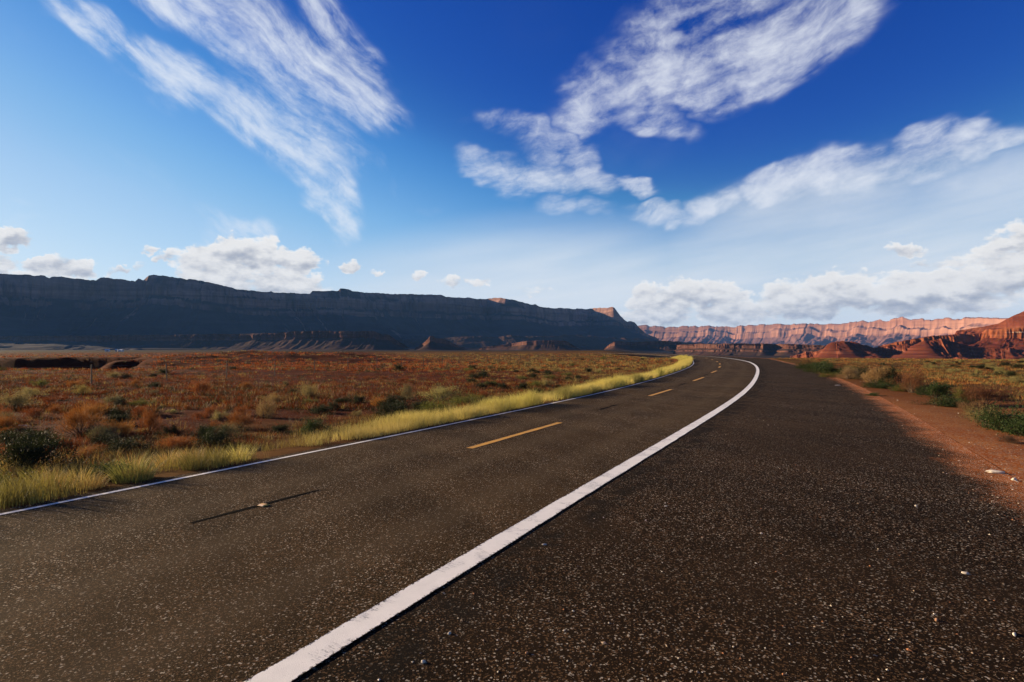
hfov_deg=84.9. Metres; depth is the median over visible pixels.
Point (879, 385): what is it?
shrub
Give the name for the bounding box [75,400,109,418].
dry shrub
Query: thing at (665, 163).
sky
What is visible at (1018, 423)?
shrub
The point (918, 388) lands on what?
dark shrub
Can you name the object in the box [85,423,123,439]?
sagebrush
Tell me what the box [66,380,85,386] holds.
dry shrub
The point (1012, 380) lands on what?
sagebrush
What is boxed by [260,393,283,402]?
sagebrush
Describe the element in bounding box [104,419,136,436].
dry shrub
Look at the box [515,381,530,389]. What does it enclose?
dark shrub
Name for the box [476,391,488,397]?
dry shrub
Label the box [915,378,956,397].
dark shrub
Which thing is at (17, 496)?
grass clump
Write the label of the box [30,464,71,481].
grass clump
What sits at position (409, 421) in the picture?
verge grass
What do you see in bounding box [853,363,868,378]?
dark shrub
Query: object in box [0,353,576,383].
wire fence
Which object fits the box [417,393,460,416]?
sagebrush
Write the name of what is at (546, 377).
sagebrush
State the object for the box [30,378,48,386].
sagebrush
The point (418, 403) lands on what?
dark shrub
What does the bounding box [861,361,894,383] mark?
tumbleweed
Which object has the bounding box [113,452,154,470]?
grass clump
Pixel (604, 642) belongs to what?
gravel
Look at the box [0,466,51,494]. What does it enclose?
grass
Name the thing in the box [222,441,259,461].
grass clump
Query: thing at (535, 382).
sagebrush
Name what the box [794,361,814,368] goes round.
shrub
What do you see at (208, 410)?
dry shrub
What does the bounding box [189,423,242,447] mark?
dark shrub
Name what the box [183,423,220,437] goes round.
dark shrub
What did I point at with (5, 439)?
dark shrub
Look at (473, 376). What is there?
dark shrub
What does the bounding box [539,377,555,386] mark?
sagebrush
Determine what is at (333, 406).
dark shrub
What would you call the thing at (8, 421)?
dry shrub
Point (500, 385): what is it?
dark shrub
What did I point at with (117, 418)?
dark shrub
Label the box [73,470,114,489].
grass clump
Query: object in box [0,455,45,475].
grass clump
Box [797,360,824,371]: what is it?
shrub
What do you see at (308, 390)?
sagebrush
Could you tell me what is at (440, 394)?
sagebrush
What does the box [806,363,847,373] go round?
shrub
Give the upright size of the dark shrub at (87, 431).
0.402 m
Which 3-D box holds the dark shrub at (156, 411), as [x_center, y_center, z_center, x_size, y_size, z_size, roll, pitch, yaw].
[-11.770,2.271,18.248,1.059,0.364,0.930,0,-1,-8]
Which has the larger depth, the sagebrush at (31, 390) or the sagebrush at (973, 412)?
the sagebrush at (31, 390)
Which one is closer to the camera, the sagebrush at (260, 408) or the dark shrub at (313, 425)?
the dark shrub at (313, 425)
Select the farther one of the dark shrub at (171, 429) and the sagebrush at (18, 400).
the sagebrush at (18, 400)
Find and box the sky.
[0,0,1023,327]
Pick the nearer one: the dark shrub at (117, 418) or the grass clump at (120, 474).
the grass clump at (120, 474)
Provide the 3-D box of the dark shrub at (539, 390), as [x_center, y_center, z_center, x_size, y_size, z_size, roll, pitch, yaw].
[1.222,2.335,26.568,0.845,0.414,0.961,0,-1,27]
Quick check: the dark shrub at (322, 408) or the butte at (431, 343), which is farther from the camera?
the butte at (431, 343)
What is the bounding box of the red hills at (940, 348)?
[790,338,1023,359]
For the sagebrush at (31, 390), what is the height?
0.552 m
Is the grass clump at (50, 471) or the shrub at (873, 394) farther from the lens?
the shrub at (873, 394)
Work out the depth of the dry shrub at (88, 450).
11.24 m
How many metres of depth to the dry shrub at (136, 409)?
18.07 m
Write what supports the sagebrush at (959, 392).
on the ground at (952, 424)
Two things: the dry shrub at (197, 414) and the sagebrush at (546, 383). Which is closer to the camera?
the dry shrub at (197, 414)
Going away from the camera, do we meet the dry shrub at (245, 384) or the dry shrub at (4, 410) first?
the dry shrub at (4, 410)
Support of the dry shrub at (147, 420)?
on the ground at (952, 424)
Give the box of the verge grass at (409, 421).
[0,354,692,509]
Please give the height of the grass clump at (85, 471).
0.416 m
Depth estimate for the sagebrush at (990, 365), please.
49.73 m
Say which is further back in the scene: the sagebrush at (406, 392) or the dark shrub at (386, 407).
the sagebrush at (406, 392)
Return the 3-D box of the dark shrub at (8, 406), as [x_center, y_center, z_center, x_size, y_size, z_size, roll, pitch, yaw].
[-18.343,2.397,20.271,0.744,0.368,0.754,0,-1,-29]
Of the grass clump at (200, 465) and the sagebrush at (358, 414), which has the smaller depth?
the grass clump at (200, 465)
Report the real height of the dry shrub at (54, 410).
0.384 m
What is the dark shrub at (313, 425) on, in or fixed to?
on the ground at (952, 424)
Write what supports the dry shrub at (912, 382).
on the ground at (952, 424)
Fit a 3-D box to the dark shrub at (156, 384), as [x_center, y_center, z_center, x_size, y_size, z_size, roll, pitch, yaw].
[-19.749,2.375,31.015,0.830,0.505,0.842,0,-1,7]
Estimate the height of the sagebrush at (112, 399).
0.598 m
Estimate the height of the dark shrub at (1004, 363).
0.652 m
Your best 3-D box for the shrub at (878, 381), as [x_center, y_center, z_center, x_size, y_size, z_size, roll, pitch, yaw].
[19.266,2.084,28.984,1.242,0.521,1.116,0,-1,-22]
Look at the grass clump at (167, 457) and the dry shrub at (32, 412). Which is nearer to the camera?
the grass clump at (167, 457)
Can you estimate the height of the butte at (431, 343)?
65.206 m
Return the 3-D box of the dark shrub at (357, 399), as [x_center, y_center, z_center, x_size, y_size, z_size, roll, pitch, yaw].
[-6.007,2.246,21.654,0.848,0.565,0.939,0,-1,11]
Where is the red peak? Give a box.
[955,311,1023,333]
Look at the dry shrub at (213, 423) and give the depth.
15.30 m
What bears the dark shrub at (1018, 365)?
on the ground at (952, 424)
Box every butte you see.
[415,336,463,349]
[479,340,581,349]
[603,341,683,350]
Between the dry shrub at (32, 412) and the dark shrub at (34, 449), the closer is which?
the dark shrub at (34, 449)
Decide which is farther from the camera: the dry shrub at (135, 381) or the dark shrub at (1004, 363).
the dark shrub at (1004, 363)
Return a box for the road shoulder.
[291,353,1023,681]
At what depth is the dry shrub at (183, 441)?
12.18 m
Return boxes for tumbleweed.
[836,367,862,378]
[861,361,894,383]
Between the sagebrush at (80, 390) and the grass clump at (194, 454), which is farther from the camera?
the sagebrush at (80, 390)
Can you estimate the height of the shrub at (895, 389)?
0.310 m
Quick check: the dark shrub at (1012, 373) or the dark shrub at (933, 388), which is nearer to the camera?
the dark shrub at (933, 388)
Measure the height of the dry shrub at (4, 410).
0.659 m
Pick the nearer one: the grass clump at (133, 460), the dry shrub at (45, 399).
the grass clump at (133, 460)
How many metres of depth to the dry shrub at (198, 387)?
26.56 m
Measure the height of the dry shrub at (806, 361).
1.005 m
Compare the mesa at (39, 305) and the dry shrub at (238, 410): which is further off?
the mesa at (39, 305)
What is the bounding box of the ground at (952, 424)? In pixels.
[0,350,1023,509]
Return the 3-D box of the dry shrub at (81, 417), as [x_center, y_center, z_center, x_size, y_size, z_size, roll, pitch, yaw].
[-11.125,2.024,14.373,1.284,0.889,0.911,1,-1,-35]
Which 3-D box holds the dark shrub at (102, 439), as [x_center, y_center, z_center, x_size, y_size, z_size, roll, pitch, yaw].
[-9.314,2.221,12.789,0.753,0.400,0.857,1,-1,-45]
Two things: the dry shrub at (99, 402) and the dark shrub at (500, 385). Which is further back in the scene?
the dark shrub at (500, 385)
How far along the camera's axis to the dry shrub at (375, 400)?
20.70 m
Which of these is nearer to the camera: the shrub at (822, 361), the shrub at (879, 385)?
the shrub at (879, 385)
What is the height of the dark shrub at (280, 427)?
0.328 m
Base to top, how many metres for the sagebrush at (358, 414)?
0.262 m
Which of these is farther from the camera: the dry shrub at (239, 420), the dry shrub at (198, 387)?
the dry shrub at (198, 387)
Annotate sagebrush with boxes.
[0,388,40,407]
[0,410,23,420]
[18,387,43,395]
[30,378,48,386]
[72,384,91,394]
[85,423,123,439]
[103,394,122,405]
[106,371,119,377]
[128,397,157,406]
[208,408,230,419]
[212,420,243,435]
[254,399,277,418]
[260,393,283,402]
[294,383,324,396]
[304,397,321,403]
[351,409,362,415]
[400,380,416,398]
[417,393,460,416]
[419,385,463,400]
[445,392,488,403]
[526,379,541,386]
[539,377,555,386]
[542,374,557,378]
[818,372,842,377]
[952,386,979,402]
[959,402,1004,422]
[985,362,995,367]
[1008,376,1023,382]
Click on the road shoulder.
(812, 435)
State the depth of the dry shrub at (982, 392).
18.91 m
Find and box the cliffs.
[638,317,1007,347]
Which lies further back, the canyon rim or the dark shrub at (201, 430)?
the canyon rim
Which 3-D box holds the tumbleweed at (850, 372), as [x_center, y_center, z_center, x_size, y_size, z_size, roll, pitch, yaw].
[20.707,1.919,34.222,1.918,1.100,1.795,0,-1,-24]
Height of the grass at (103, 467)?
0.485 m
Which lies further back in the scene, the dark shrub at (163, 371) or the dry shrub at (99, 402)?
the dark shrub at (163, 371)
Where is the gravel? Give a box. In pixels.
[337,363,1023,681]
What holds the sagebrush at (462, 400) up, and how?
on the ground at (952, 424)
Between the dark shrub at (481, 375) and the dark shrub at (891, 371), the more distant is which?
the dark shrub at (481, 375)
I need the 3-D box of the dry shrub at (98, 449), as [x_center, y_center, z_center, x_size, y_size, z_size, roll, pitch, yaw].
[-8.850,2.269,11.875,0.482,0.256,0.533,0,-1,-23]
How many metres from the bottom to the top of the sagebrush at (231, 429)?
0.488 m
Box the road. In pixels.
[0,353,758,681]
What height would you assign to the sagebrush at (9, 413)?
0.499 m
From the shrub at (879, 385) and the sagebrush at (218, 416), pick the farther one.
the shrub at (879, 385)
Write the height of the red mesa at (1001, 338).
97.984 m
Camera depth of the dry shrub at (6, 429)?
14.66 m
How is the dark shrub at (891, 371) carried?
on the ground at (952, 424)
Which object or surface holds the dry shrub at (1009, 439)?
on the ground at (952, 424)
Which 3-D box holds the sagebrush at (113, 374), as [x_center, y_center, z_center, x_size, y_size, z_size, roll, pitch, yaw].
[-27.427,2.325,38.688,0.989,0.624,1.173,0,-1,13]
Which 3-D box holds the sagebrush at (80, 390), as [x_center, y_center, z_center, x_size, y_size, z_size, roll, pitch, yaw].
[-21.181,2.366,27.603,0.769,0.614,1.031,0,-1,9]
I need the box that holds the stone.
[985,470,1004,473]
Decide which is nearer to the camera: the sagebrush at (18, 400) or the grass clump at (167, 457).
the grass clump at (167, 457)
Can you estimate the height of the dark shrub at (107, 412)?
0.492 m
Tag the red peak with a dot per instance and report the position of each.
(1016, 321)
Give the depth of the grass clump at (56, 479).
8.38 m
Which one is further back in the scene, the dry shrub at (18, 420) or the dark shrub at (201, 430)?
the dry shrub at (18, 420)
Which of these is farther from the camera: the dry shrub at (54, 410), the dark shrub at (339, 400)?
the dark shrub at (339, 400)
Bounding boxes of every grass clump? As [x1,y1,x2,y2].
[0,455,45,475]
[0,474,37,505]
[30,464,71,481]
[32,467,78,493]
[59,462,103,487]
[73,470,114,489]
[99,450,165,483]
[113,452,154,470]
[118,458,161,480]
[151,448,189,467]
[174,445,216,470]
[176,444,208,462]
[201,448,235,465]
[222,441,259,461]
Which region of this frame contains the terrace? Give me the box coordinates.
[0,331,409,349]
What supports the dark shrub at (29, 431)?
on the ground at (952, 424)
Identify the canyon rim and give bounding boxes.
[672,343,825,355]
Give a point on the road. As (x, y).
(218, 574)
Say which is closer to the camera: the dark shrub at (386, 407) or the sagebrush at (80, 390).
the dark shrub at (386, 407)
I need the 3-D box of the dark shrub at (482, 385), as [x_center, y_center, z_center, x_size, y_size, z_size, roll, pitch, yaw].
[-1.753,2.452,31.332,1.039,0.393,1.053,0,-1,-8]
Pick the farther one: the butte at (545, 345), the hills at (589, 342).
the hills at (589, 342)
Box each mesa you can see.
[0,274,673,351]
[878,327,1023,349]
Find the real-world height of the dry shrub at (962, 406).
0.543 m
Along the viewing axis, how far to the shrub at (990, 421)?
13.27 m
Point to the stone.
(996, 471)
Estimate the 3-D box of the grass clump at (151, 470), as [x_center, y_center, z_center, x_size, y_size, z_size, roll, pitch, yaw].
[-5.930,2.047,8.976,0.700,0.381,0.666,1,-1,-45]
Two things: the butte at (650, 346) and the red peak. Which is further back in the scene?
the butte at (650, 346)
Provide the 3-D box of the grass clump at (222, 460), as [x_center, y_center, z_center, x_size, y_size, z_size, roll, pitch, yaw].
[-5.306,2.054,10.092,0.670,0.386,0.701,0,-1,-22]
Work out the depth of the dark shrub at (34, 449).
10.07 m
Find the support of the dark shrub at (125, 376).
on the ground at (952, 424)
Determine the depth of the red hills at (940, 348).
1350.15 m
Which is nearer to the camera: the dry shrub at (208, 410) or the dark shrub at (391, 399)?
the dry shrub at (208, 410)
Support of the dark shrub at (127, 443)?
on the ground at (952, 424)
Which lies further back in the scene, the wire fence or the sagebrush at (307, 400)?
the wire fence
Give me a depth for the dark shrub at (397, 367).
57.12 m
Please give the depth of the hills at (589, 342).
3951.27 m
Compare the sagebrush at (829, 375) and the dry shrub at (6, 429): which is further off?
the sagebrush at (829, 375)
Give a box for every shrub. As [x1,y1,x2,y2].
[0,403,14,415]
[0,403,16,410]
[0,413,27,428]
[0,422,94,473]
[0,424,24,444]
[0,426,13,433]
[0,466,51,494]
[4,424,67,444]
[14,419,31,423]
[18,407,45,417]
[38,396,58,401]
[48,404,63,412]
[49,406,108,435]
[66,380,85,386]
[67,422,101,437]
[69,446,104,458]
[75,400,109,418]
[77,400,115,409]
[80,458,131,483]
[86,444,104,452]
[89,430,121,446]
[92,403,131,419]
[95,412,134,426]
[95,431,157,454]
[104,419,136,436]
[109,394,128,403]
[117,373,131,378]
[128,406,147,415]
[129,378,143,385]
[130,400,165,433]
[133,406,169,415]
[148,381,161,387]
[153,424,186,436]
[154,432,196,450]
[158,368,173,373]
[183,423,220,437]
[187,377,213,395]
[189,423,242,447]
[191,411,204,417]
[201,405,226,417]
[208,421,220,428]
[219,410,256,427]
[231,406,251,415]
[238,382,252,388]
[271,421,293,433]
[295,415,331,435]
[304,403,332,413]
[326,401,338,409]
[328,396,351,404]
[345,395,368,404]
[362,399,419,418]
[369,396,385,406]
[381,393,404,406]
[393,364,405,369]
[410,395,430,413]
[466,373,480,378]
[472,382,487,387]
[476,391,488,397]
[477,370,487,377]
[494,383,509,388]
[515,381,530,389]
[530,387,546,393]
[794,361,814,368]
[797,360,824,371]
[802,358,811,364]
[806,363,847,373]
[812,359,838,366]
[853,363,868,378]
[860,381,895,388]
[866,392,884,395]
[872,377,895,384]
[874,362,903,384]
[887,385,907,391]
[894,363,928,392]
[911,393,968,406]
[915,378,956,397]
[915,383,926,394]
[955,381,1023,406]
[955,399,987,412]
[967,399,1023,432]
[993,412,1023,436]
[995,433,1023,443]
[998,361,1010,365]
[1001,368,1021,376]
[1010,363,1023,367]
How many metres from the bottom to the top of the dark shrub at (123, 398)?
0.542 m
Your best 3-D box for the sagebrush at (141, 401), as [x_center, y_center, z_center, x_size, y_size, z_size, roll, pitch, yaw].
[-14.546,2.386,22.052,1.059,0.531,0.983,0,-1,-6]
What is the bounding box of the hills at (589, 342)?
[397,334,734,349]
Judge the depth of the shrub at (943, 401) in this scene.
18.61 m

